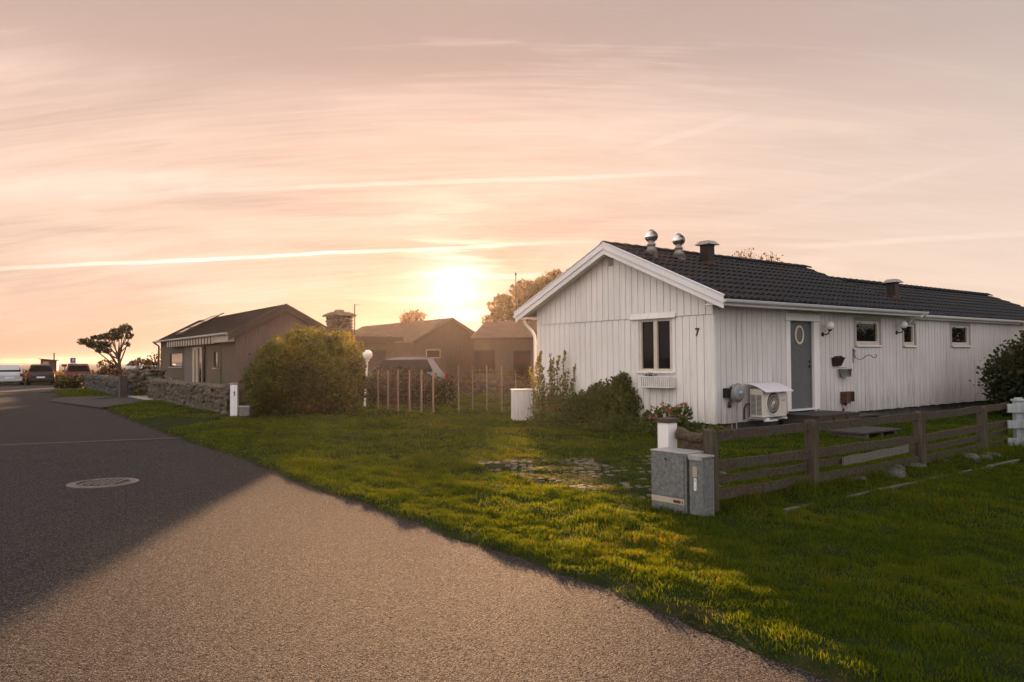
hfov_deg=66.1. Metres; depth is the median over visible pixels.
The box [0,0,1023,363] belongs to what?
sky
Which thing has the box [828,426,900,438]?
wooden step
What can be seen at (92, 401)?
driveway
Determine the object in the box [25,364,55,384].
parked car
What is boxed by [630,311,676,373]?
window
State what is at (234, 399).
number post
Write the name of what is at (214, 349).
wooden house
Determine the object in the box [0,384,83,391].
parking area
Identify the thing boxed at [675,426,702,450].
log
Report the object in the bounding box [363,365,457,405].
shrub
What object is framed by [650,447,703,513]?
electrical cabinet
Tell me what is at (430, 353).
window
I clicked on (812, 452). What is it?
rail fence
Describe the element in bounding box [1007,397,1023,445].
white fence
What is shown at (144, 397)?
paving slab
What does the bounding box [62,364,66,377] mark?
red sign
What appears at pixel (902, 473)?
rock
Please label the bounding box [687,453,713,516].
electrical cabinet
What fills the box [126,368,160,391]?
stone wall
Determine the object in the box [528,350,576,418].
tall plant
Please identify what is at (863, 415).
wooden step
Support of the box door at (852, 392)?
in the letter box at (846, 397)
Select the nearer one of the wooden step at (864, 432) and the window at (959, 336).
the wooden step at (864, 432)
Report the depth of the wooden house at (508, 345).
47.27 m
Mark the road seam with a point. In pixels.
(89, 441)
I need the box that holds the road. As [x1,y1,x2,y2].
[0,392,830,681]
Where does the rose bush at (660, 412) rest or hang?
on the ground at (628, 591)
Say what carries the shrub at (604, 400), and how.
on the ground at (628, 591)
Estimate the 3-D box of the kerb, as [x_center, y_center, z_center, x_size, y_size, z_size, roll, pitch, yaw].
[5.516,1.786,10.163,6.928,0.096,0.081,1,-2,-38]
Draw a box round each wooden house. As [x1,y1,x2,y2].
[152,304,338,401]
[322,304,474,380]
[469,321,536,380]
[513,228,1023,430]
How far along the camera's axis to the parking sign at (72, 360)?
57.34 m
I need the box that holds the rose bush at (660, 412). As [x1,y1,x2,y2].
[641,401,692,436]
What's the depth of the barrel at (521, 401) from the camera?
19.35 m
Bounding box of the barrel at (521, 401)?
[510,389,532,420]
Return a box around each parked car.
[0,365,24,384]
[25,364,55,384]
[62,363,93,381]
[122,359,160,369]
[352,357,448,398]
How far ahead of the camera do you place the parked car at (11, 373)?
56.91 m
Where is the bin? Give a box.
[238,405,251,415]
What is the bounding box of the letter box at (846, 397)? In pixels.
[840,391,854,410]
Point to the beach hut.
(53, 362)
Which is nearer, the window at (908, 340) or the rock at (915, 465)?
the rock at (915, 465)
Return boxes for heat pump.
[743,382,792,421]
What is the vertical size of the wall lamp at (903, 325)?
0.347 m
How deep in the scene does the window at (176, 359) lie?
38.59 m
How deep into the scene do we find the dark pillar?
35.34 m
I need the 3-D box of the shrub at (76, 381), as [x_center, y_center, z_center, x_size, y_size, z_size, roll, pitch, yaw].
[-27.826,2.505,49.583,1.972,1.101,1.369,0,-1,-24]
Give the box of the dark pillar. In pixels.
[118,375,127,396]
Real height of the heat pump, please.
0.780 m
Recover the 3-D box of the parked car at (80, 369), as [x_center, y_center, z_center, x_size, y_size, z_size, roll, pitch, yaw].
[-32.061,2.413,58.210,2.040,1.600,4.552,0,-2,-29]
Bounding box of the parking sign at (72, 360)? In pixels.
[70,358,75,362]
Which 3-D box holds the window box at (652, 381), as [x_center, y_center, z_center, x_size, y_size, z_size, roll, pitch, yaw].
[3.133,0.839,17.012,0.232,0.335,0.880,1,-2,-38]
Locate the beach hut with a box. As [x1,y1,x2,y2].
[38,353,60,372]
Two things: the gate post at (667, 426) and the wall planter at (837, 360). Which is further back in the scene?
the wall planter at (837, 360)
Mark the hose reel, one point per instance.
(735, 392)
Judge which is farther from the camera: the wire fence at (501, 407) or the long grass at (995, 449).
the wire fence at (501, 407)
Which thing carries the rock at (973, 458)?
on the ground at (628, 591)
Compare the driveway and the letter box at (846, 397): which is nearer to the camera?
the letter box at (846, 397)
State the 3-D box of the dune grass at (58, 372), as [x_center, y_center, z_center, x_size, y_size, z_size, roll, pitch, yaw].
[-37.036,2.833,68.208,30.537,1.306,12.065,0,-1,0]
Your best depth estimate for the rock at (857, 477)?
9.72 m
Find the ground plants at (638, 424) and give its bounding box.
[523,409,731,434]
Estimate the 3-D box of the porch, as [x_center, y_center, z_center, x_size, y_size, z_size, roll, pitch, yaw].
[6.853,1.773,17.413,1.660,0.370,0.945,1,-2,-38]
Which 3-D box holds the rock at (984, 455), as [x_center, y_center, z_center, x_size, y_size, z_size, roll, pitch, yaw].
[7.070,1.756,11.799,0.259,0.114,0.174,-1,-2,35]
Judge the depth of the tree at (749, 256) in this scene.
40.12 m
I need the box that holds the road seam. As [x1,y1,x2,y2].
[0,437,179,444]
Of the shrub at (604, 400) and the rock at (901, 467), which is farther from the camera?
the shrub at (604, 400)
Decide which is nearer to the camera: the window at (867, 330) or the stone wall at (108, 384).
the window at (867, 330)
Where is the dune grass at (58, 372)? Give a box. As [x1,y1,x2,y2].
[15,368,147,382]
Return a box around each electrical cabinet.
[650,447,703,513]
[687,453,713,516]
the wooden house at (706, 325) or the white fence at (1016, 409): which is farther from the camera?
the wooden house at (706, 325)
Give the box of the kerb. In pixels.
[781,458,1021,511]
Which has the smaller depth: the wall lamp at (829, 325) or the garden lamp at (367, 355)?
the wall lamp at (829, 325)
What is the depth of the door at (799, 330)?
17.98 m
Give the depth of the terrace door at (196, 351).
34.78 m
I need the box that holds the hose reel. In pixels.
[723,383,744,428]
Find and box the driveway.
[49,396,146,407]
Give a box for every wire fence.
[377,369,433,412]
[458,365,515,411]
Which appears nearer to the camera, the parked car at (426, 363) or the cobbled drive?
the cobbled drive
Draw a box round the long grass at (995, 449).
[714,439,1023,515]
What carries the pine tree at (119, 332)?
on the ground at (628, 591)
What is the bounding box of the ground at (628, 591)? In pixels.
[0,377,1023,681]
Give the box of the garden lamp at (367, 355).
[362,350,372,406]
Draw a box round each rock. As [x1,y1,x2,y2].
[847,475,864,480]
[881,461,905,471]
[881,467,906,477]
[906,463,926,468]
[959,452,979,460]
[979,454,991,459]
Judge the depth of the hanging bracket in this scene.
19.16 m
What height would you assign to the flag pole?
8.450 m
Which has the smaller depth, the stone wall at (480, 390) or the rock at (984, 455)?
the rock at (984, 455)
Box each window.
[168,352,182,367]
[211,351,217,368]
[426,349,439,357]
[474,349,495,373]
[513,350,531,380]
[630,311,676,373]
[854,317,881,347]
[902,321,916,347]
[950,322,970,347]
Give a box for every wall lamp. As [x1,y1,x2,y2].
[821,321,833,336]
[895,321,907,333]
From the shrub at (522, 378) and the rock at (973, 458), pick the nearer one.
the rock at (973, 458)
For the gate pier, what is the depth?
36.63 m
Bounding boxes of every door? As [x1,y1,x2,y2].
[192,346,201,381]
[790,321,816,411]
[845,391,854,401]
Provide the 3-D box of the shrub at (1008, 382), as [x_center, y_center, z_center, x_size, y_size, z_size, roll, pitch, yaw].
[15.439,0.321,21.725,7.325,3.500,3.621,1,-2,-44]
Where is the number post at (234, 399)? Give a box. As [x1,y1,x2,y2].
[229,383,238,415]
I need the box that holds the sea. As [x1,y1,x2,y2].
[0,363,127,371]
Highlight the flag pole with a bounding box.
[515,273,516,309]
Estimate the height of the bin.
0.330 m
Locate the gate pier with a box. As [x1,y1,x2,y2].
[144,370,166,394]
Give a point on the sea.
(60, 367)
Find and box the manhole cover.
[66,478,138,488]
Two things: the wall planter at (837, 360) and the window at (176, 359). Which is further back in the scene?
the window at (176, 359)
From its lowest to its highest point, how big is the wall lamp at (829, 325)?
0.347 m
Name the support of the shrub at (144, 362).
on the ground at (628, 591)
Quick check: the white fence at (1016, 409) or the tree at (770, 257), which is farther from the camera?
the tree at (770, 257)
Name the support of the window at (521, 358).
in the wooden house at (508, 345)
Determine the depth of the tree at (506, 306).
73.43 m
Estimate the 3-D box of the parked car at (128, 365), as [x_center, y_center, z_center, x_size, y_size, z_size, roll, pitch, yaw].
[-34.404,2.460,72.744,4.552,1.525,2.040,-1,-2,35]
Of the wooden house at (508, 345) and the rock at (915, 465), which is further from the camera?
the wooden house at (508, 345)
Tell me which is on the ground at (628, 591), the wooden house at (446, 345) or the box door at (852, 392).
the wooden house at (446, 345)
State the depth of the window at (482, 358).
47.23 m
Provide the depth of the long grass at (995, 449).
9.94 m
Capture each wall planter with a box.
[831,356,844,365]
[839,367,851,376]
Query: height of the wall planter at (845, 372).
0.221 m
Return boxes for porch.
[782,410,859,429]
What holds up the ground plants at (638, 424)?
on the ground at (628, 591)
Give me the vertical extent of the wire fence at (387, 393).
1.400 m
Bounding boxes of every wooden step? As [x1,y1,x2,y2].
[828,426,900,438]
[859,413,881,417]
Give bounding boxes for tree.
[76,323,133,374]
[399,309,428,322]
[480,268,566,325]
[732,248,756,258]
[758,251,782,261]
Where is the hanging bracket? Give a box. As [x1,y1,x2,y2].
[852,348,876,362]
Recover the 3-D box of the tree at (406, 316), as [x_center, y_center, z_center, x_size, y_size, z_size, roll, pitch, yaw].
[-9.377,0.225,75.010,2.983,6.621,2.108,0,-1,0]
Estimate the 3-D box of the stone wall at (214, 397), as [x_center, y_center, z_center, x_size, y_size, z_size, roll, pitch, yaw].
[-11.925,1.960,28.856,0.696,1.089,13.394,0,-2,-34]
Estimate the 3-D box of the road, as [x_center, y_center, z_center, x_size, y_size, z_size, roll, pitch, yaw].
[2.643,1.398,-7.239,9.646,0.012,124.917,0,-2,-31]
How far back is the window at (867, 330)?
19.74 m
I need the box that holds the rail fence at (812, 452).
[703,402,1008,512]
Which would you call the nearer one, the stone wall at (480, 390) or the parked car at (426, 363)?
the parked car at (426, 363)
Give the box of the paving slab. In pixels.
[128,395,153,399]
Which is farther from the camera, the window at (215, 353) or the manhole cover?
the window at (215, 353)
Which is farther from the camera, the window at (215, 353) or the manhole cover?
the window at (215, 353)
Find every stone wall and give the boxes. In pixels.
[83,374,132,395]
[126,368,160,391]
[148,377,242,413]
[447,380,533,393]
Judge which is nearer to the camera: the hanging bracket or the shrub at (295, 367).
the hanging bracket
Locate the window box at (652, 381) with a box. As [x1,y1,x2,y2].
[638,372,675,387]
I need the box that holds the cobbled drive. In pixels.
[475,455,726,499]
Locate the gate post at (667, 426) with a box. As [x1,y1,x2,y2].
[655,416,678,447]
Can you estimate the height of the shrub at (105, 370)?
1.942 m
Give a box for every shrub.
[53,372,83,388]
[88,359,126,375]
[130,349,160,369]
[238,322,371,415]
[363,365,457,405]
[448,367,532,394]
[559,370,643,426]
[969,322,1023,415]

